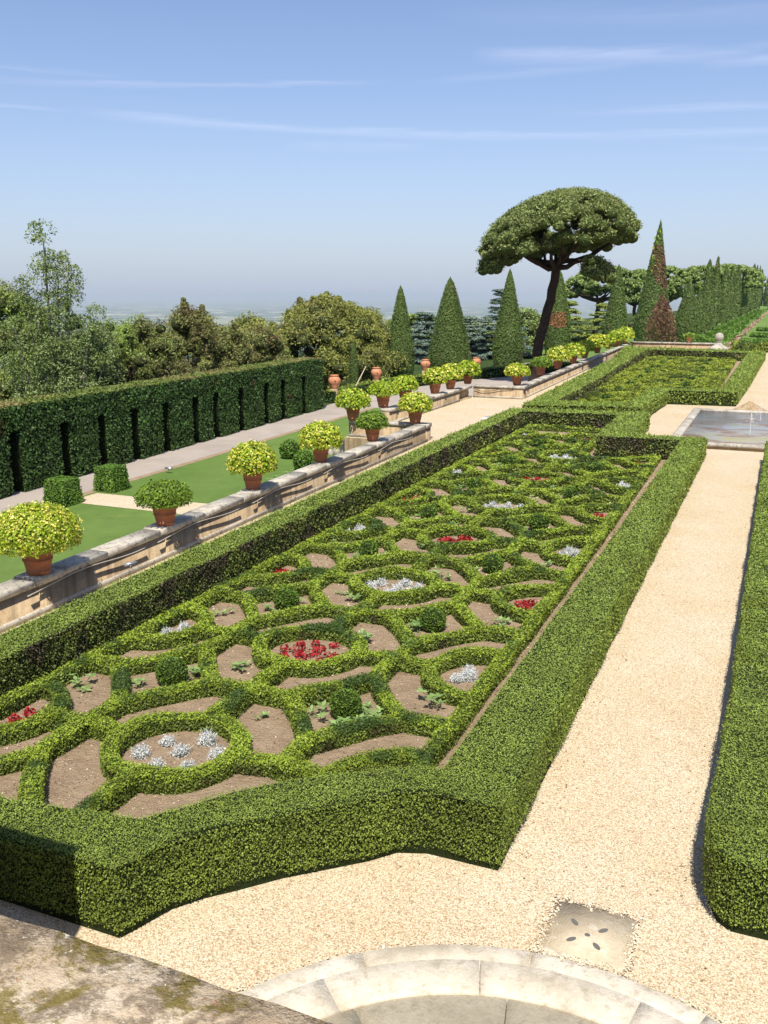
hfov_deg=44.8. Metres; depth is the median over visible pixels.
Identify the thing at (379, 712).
seedling plant
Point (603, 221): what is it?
umbrella pine
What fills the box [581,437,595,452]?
edging hedge
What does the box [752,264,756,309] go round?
cypress tree
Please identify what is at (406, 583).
silver ragwort
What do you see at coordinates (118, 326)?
leafy tree
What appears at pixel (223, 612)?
seedling plant
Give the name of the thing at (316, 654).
red bedding plant
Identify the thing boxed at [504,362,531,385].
potted shrub
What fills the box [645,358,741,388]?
parterre soil
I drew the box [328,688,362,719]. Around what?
clipped ball
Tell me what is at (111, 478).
clipped cube
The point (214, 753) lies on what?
silver ragwort
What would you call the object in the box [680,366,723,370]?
diamond hedge
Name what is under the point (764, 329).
oval hedge
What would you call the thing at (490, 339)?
leafy tree
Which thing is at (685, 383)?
clipped ball
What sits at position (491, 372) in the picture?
roadside hedge
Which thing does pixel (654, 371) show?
diamond hedge
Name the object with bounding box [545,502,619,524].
low hedge
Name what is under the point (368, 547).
clipped ball
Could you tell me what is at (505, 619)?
seedling plant
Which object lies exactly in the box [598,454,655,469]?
low hedge
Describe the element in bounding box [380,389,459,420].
stone wall
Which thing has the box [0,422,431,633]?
stone wall
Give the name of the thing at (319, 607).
diamond hedge
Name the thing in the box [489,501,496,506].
silver ragwort
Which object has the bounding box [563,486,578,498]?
clipped ball
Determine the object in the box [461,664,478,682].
silver ragwort
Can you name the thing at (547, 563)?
seedling plant
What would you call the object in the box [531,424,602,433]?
edging hedge
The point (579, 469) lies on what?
diamond hedge
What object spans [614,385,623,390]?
clipped ball
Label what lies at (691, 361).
ring hedge
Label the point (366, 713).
seedling plant
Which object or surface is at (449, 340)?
cypress tree
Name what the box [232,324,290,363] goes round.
leafy tree
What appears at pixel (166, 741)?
silver ragwort
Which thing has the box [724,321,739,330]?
stepped topiary
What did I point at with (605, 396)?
clipped ball
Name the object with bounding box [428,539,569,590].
diamond hedge
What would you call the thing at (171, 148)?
sky
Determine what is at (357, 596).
seedling plant
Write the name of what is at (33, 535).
potted shrub
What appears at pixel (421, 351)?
cedar tree
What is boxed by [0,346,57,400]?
leafy tree
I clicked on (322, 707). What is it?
seedling plant
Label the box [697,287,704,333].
cypress tree
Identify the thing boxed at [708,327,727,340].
stepped topiary
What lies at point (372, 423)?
potted shrub
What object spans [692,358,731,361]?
diamond hedge
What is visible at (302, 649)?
red bedding plant
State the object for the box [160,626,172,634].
silver ragwort
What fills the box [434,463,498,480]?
low hedge
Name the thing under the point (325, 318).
leafy tree
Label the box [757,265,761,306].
cypress tree
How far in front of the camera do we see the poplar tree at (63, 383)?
41.55 m
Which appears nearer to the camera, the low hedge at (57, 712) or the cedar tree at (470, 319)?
the low hedge at (57, 712)
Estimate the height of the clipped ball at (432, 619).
0.456 m
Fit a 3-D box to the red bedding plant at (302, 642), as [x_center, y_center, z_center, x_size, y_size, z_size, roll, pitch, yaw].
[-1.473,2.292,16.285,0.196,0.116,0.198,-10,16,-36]
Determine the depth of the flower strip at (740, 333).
172.32 m
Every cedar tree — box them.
[411,311,435,363]
[463,315,494,359]
[469,289,532,359]
[543,300,594,344]
[575,302,631,345]
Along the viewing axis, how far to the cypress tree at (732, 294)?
207.12 m
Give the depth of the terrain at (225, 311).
28659.85 m
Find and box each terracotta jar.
[328,375,340,399]
[371,367,381,380]
[421,359,430,373]
[473,357,481,364]
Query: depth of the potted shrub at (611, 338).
91.89 m
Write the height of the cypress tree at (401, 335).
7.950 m
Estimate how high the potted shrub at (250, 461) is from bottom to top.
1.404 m
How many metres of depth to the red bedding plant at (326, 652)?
15.71 m
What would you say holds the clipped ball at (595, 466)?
on the parterre soil at (268, 729)
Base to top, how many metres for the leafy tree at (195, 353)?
11.271 m
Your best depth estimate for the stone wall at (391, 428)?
39.64 m
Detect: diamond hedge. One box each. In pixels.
[0,716,89,804]
[79,631,248,720]
[211,569,356,631]
[250,653,453,764]
[309,529,430,572]
[357,590,522,657]
[371,495,480,529]
[422,471,518,496]
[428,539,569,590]
[465,452,548,473]
[483,506,603,540]
[498,434,572,451]
[520,478,627,506]
[552,456,645,479]
[582,392,633,401]
[595,386,645,392]
[606,380,656,386]
[618,373,664,379]
[626,369,669,373]
[634,364,676,369]
[643,361,681,364]
[648,356,687,360]
[658,380,714,387]
[666,375,715,381]
[674,370,721,374]
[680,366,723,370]
[685,361,727,366]
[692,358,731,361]
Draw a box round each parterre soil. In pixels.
[0,431,665,818]
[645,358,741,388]
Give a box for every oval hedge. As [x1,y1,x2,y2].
[739,338,767,343]
[748,332,767,337]
[756,326,767,331]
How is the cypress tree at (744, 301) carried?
on the terrain at (225, 311)
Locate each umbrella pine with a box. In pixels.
[475,186,642,381]
[564,265,642,332]
[609,268,645,324]
[624,265,692,302]
[666,265,729,300]
[695,263,762,294]
[728,267,767,288]
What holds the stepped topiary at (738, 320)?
on the garden ground at (763, 322)
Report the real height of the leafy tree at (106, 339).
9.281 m
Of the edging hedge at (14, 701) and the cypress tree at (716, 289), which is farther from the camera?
the cypress tree at (716, 289)
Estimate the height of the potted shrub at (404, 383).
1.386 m
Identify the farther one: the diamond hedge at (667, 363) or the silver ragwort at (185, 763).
the diamond hedge at (667, 363)
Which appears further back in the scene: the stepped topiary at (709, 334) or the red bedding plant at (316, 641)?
the stepped topiary at (709, 334)
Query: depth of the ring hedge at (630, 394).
54.87 m
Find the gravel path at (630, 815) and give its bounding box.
[0,353,767,1023]
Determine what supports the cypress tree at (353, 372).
on the terrain at (225, 311)
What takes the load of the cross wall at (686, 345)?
on the gravel path at (630, 815)
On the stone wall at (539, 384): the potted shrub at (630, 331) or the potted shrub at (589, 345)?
the potted shrub at (589, 345)
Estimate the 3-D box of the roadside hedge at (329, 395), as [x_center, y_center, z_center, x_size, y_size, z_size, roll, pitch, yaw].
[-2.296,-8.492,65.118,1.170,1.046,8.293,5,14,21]
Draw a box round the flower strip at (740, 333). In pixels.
[722,309,767,348]
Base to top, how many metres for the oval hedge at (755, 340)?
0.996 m
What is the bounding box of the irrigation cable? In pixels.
[27,437,411,596]
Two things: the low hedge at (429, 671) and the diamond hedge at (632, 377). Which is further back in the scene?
the diamond hedge at (632, 377)
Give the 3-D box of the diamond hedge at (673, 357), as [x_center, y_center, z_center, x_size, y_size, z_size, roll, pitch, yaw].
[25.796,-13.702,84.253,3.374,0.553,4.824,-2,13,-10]
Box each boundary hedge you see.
[0,406,708,937]
[522,345,766,414]
[699,441,767,940]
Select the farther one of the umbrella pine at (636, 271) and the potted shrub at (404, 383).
the umbrella pine at (636, 271)
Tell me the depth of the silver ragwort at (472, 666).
15.06 m
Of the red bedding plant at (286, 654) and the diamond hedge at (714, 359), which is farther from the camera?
the diamond hedge at (714, 359)
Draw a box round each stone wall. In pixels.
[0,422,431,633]
[349,420,413,438]
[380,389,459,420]
[473,384,526,398]
[517,344,628,397]
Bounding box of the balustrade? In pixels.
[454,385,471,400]
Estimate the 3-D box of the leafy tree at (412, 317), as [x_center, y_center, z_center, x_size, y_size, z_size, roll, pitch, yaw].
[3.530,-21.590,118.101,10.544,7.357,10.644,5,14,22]
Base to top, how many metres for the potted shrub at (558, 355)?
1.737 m
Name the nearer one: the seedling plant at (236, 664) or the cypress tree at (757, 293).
the seedling plant at (236, 664)
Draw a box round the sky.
[0,0,767,297]
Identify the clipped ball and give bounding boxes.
[155,656,188,685]
[273,586,299,609]
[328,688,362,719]
[358,540,378,555]
[418,607,446,632]
[419,504,437,518]
[466,478,481,488]
[481,553,503,573]
[502,454,517,464]
[528,513,549,530]
[531,437,543,447]
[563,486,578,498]
[588,460,603,471]
[601,393,611,399]
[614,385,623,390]
[680,381,689,385]
[688,375,696,379]
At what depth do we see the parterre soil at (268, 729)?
14.08 m
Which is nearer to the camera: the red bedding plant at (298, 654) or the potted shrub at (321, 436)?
the red bedding plant at (298, 654)
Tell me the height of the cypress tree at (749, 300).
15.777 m
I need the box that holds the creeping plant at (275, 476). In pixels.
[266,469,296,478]
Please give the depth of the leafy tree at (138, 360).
47.65 m
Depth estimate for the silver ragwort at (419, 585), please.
19.23 m
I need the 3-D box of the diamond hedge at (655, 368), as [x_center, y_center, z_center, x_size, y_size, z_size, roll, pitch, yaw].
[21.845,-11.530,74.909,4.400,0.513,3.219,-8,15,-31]
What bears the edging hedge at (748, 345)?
on the gravel path at (630, 815)
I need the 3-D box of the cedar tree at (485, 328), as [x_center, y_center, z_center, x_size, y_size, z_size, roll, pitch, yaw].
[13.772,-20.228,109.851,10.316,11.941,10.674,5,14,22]
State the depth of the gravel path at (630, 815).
10.19 m
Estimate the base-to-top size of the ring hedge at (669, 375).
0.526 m
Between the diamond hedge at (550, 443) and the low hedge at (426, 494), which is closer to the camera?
the low hedge at (426, 494)
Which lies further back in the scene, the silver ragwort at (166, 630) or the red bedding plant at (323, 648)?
the silver ragwort at (166, 630)
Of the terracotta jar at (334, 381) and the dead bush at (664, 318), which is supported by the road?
the terracotta jar at (334, 381)
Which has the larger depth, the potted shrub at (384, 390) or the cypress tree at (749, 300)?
the cypress tree at (749, 300)
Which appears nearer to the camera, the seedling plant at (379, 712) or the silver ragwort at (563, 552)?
the seedling plant at (379, 712)
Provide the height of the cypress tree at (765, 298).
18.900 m
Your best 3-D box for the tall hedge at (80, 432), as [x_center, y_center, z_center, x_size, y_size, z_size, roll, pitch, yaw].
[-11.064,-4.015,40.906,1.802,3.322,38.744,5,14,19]
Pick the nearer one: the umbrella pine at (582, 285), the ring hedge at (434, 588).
the ring hedge at (434, 588)
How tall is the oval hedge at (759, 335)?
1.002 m
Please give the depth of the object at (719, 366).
75.56 m
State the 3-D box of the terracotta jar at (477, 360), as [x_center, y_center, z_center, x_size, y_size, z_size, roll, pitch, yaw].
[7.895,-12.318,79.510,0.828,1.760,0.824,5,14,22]
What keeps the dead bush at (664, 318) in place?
on the garden ground at (763, 322)
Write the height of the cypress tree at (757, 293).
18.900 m
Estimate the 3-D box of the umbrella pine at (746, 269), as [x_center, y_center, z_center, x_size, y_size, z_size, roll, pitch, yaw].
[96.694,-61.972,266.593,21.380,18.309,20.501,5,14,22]
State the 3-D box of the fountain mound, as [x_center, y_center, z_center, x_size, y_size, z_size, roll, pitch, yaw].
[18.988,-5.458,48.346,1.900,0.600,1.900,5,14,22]
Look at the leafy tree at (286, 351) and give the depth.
61.59 m
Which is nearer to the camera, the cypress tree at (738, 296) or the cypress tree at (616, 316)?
the cypress tree at (616, 316)
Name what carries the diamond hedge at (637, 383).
on the parterre soil at (736, 365)
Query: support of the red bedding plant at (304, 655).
on the parterre soil at (268, 729)
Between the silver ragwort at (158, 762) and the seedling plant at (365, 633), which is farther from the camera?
the seedling plant at (365, 633)
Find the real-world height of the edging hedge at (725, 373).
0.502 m
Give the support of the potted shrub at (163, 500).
on the stone wall at (18, 606)
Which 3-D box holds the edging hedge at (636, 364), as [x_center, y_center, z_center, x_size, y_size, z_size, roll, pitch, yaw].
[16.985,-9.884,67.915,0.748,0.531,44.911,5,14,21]
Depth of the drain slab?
8.92 m
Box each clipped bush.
[279,438,300,458]
[292,449,314,468]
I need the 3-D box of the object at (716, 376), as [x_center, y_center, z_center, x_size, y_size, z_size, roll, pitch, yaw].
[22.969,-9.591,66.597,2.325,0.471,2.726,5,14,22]
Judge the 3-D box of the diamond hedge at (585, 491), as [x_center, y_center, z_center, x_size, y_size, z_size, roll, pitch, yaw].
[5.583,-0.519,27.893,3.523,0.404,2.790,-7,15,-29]
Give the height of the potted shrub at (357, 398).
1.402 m
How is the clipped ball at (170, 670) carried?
on the parterre soil at (268, 729)
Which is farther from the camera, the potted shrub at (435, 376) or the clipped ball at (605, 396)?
the clipped ball at (605, 396)
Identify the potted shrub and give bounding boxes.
[0,500,83,575]
[133,479,193,526]
[225,438,277,489]
[297,420,343,462]
[335,388,371,419]
[355,410,389,441]
[367,379,399,407]
[392,374,418,400]
[397,391,432,423]
[422,366,447,393]
[441,362,463,388]
[457,359,481,383]
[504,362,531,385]
[529,356,553,374]
[546,345,571,368]
[564,342,585,362]
[578,339,595,357]
[587,333,610,352]
[605,335,615,348]
[607,329,628,345]
[617,326,634,342]
[682,332,696,342]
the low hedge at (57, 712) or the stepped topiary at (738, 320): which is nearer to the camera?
the low hedge at (57, 712)
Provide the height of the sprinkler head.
0.126 m
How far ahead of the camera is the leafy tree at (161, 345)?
49.09 m
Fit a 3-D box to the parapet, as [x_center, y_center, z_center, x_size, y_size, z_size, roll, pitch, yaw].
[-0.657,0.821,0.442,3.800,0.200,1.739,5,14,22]
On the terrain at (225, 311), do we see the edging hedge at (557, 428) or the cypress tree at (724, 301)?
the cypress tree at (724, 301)
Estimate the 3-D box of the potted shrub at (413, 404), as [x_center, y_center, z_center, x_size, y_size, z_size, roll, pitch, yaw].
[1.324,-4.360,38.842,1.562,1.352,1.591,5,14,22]
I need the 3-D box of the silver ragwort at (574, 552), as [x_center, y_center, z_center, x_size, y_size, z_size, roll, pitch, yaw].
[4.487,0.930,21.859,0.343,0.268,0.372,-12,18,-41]
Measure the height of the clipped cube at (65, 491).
0.981 m
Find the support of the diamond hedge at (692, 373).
on the parterre soil at (736, 365)
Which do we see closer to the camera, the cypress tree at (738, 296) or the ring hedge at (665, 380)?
the ring hedge at (665, 380)
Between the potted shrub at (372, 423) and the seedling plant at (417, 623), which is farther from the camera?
the potted shrub at (372, 423)
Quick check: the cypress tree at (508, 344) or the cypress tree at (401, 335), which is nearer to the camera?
the cypress tree at (401, 335)
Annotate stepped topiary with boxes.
[691,334,714,342]
[701,331,716,342]
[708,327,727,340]
[717,324,734,336]
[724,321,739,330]
[731,318,744,326]
[737,316,749,322]
[742,313,753,319]
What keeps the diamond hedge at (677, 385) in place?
on the parterre soil at (736, 365)
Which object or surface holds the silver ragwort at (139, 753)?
on the parterre soil at (268, 729)
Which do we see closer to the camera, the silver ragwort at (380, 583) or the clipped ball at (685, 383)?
the silver ragwort at (380, 583)
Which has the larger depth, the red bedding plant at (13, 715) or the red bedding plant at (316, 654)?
the red bedding plant at (316, 654)
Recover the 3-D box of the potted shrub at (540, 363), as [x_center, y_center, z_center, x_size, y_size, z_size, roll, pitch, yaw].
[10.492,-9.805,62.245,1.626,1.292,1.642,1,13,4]
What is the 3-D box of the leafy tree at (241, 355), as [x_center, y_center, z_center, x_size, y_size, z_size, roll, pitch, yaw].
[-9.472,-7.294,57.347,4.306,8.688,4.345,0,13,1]
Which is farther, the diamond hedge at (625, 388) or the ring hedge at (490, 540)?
the diamond hedge at (625, 388)
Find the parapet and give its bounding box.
[0,915,331,1023]
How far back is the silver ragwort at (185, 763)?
12.03 m
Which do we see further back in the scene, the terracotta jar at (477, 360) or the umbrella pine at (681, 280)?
the umbrella pine at (681, 280)
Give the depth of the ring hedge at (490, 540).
22.60 m
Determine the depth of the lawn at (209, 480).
33.24 m
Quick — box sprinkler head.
[124,561,136,567]
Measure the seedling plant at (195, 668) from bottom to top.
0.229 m
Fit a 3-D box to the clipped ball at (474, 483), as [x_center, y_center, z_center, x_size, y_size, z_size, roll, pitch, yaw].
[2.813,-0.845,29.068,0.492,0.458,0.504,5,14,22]
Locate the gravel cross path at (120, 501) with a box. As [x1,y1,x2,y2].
[82,493,205,513]
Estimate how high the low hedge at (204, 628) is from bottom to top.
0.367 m
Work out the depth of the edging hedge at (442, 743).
15.92 m
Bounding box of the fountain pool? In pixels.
[672,404,767,451]
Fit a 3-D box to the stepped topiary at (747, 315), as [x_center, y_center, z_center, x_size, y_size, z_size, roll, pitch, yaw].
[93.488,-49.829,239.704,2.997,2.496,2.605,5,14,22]
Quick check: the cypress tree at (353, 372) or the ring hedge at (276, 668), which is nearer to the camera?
the ring hedge at (276, 668)
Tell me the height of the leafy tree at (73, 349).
10.713 m
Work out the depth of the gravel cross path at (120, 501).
32.09 m
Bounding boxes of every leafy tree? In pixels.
[0,278,50,398]
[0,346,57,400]
[7,325,107,399]
[39,317,127,394]
[85,317,164,384]
[109,313,198,385]
[112,318,177,379]
[148,310,232,370]
[157,297,222,374]
[202,322,258,367]
[226,310,287,360]
[228,322,288,358]
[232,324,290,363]
[260,324,292,361]
[268,291,410,389]
[337,306,389,362]
[385,313,435,351]
[463,322,495,348]
[496,307,545,345]
[628,315,670,335]
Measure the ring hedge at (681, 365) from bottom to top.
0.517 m
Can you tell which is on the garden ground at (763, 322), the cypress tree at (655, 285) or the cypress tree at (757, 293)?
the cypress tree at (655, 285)
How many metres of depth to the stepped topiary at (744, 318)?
214.91 m
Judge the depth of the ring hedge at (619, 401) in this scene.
50.86 m
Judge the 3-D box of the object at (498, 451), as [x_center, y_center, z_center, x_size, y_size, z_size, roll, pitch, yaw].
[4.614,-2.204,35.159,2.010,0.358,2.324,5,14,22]
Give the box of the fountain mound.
[732,401,766,410]
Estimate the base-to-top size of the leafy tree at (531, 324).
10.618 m
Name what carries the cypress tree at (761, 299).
on the terrain at (225, 311)
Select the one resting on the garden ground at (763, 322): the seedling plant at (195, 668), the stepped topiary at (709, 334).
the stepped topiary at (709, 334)
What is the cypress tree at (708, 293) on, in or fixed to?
on the terrain at (225, 311)
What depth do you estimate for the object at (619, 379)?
64.00 m
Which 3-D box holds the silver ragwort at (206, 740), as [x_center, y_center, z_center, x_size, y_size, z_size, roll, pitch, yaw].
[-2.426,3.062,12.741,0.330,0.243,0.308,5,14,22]
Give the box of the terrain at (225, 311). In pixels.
[0,298,762,491]
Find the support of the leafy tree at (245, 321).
on the terrain at (225, 311)
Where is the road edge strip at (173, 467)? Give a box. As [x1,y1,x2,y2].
[21,407,373,511]
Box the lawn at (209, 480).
[0,408,380,582]
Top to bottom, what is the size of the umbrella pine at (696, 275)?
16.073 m
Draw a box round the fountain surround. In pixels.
[240,944,719,1023]
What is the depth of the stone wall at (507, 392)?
54.96 m
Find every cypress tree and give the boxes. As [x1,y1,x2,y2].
[348,341,358,383]
[386,285,414,376]
[427,277,471,367]
[492,269,524,366]
[544,270,571,353]
[603,264,627,345]
[633,220,669,341]
[672,281,702,341]
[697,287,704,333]
[702,259,713,333]
[711,255,720,329]
[718,264,729,323]
[728,265,735,320]
[734,265,741,317]
[740,273,747,315]
[746,274,752,313]
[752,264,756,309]
[755,265,758,308]
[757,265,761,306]
[759,269,763,308]
[762,278,767,306]
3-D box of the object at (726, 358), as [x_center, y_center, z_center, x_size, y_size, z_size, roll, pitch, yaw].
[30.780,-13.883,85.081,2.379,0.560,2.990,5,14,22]
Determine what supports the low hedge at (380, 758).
on the parterre soil at (268, 729)
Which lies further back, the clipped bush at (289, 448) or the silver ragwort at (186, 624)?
the clipped bush at (289, 448)
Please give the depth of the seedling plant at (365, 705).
13.85 m
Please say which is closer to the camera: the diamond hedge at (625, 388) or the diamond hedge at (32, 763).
the diamond hedge at (32, 763)
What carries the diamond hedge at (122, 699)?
on the parterre soil at (268, 729)
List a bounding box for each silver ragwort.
[130,743,151,759]
[148,756,165,768]
[157,733,175,748]
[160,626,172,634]
[168,742,191,758]
[177,758,198,769]
[178,620,189,627]
[195,727,217,747]
[206,742,225,760]
[365,579,375,588]
[374,577,387,586]
[381,586,395,591]
[391,581,403,590]
[398,578,412,586]
[411,581,423,588]
[446,672,464,684]
[459,663,476,673]
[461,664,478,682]
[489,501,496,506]
[505,501,511,506]
[557,548,570,555]
[569,546,580,556]
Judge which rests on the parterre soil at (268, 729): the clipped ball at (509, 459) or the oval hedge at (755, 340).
the clipped ball at (509, 459)
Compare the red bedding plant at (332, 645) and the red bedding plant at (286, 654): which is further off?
the red bedding plant at (332, 645)
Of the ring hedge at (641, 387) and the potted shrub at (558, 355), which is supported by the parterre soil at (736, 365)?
the ring hedge at (641, 387)
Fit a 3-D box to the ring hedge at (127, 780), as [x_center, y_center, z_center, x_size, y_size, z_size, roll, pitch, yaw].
[-2.759,3.119,12.342,2.458,0.385,3.292,-3,13,-12]
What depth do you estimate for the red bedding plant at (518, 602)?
18.34 m
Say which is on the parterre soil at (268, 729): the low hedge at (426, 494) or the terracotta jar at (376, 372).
the low hedge at (426, 494)
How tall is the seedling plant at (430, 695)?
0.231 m
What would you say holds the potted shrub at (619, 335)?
on the stone wall at (539, 384)
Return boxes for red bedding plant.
[7,712,19,721]
[23,706,35,715]
[24,710,36,717]
[278,650,289,657]
[280,644,291,653]
[291,643,305,652]
[292,649,301,656]
[293,639,305,645]
[300,651,311,659]
[308,646,321,656]
[311,640,319,645]
[314,645,325,651]
[321,651,333,658]
[329,642,338,648]
[514,600,524,607]
[524,603,532,608]
[527,599,537,605]
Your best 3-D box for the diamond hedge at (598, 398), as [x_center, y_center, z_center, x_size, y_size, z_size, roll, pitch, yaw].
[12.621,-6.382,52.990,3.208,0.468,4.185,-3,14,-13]
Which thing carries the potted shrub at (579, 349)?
on the stone wall at (539, 384)
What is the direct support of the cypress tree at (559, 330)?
on the garden ground at (763, 322)
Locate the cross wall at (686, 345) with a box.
[631,341,715,348]
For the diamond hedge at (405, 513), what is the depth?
25.22 m
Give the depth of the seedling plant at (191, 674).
14.84 m
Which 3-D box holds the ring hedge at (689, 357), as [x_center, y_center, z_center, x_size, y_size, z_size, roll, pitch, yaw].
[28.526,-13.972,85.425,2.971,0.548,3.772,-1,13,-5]
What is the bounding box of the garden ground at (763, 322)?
[523,304,767,357]
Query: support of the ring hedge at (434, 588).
on the parterre soil at (268, 729)
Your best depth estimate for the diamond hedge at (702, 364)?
77.67 m
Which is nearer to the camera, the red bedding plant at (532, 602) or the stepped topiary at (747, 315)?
the red bedding plant at (532, 602)
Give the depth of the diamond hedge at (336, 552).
21.20 m
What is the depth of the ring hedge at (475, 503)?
26.44 m
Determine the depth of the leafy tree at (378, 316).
83.13 m
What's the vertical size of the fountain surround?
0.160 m
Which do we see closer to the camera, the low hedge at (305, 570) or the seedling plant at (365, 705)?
the seedling plant at (365, 705)
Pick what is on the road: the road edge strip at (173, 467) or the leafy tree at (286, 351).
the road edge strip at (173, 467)
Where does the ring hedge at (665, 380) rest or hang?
on the parterre soil at (736, 365)
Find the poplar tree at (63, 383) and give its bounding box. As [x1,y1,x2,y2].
[0,218,119,398]
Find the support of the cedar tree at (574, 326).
on the terrain at (225, 311)
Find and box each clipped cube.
[42,475,83,507]
[93,463,130,492]
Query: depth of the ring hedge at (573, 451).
34.56 m
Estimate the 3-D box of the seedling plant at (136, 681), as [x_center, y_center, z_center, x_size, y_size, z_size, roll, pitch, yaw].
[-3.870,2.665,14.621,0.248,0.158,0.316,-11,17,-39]
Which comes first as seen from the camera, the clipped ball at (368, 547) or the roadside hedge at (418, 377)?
the clipped ball at (368, 547)
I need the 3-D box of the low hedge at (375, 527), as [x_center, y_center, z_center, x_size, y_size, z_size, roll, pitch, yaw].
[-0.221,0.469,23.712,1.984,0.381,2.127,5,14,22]
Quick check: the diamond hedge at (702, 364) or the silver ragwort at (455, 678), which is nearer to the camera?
the silver ragwort at (455, 678)
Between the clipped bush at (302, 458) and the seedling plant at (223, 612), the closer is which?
the seedling plant at (223, 612)
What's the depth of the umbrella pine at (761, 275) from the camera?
305.40 m
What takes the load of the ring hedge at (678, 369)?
on the parterre soil at (736, 365)
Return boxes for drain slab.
[537,898,638,975]
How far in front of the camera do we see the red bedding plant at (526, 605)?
18.17 m
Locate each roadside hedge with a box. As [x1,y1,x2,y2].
[323,379,375,402]
[380,374,463,385]
[472,359,581,378]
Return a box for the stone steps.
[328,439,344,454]
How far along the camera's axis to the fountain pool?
41.52 m
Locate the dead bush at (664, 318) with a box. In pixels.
[643,292,677,341]
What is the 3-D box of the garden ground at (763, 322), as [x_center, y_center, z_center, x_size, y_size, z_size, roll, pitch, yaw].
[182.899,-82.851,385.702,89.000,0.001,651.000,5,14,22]
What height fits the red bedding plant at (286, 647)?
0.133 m
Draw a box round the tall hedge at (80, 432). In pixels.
[0,356,324,498]
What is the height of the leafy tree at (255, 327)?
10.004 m
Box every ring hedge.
[73,683,270,814]
[238,607,386,685]
[335,554,460,609]
[406,515,511,555]
[456,486,549,517]
[496,463,578,488]
[527,444,601,464]
[555,432,596,448]
[603,400,630,403]
[617,391,644,397]
[628,383,678,390]
[638,377,683,383]
[647,372,690,377]
[656,367,695,371]
[663,363,699,367]
[669,359,704,363]
[676,356,709,359]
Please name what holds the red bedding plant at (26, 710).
on the parterre soil at (268, 729)
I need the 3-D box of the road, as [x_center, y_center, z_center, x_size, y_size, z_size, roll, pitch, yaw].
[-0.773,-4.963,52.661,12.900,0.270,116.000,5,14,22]
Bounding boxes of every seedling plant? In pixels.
[64,671,95,691]
[131,677,147,687]
[182,668,199,680]
[188,665,202,674]
[213,607,233,615]
[230,659,250,669]
[254,710,268,719]
[264,604,275,610]
[305,700,327,717]
[327,716,354,725]
[344,593,361,600]
[352,709,379,718]
[359,628,371,640]
[361,701,372,711]
[362,705,385,716]
[409,621,421,633]
[416,687,446,706]
[492,615,510,625]
[540,560,552,566]
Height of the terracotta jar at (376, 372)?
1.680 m
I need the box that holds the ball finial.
[709,333,728,349]
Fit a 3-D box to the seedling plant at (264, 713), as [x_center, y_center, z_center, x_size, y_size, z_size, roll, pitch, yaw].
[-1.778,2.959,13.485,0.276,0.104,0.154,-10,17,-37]
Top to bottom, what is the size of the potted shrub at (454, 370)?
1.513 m
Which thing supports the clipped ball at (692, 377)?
on the parterre soil at (736, 365)
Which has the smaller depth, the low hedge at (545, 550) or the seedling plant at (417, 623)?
the seedling plant at (417, 623)
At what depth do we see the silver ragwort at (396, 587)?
19.29 m
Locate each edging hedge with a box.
[0,424,531,719]
[407,454,660,769]
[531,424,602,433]
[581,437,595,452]
[607,356,655,381]
[711,358,736,389]
[730,340,767,352]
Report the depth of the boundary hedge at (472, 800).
10.50 m
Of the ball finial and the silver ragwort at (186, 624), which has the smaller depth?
the silver ragwort at (186, 624)
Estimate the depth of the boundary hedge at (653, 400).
53.03 m
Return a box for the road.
[0,358,584,513]
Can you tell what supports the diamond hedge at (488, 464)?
on the parterre soil at (268, 729)
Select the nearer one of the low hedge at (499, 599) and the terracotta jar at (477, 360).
the low hedge at (499, 599)
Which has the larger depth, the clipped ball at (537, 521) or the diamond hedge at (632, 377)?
the diamond hedge at (632, 377)
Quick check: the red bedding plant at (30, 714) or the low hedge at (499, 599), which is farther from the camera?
the low hedge at (499, 599)
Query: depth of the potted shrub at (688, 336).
100.81 m
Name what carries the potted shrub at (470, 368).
on the stone wall at (507, 392)
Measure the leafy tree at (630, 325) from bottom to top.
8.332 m
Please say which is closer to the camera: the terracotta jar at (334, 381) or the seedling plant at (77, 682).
the seedling plant at (77, 682)

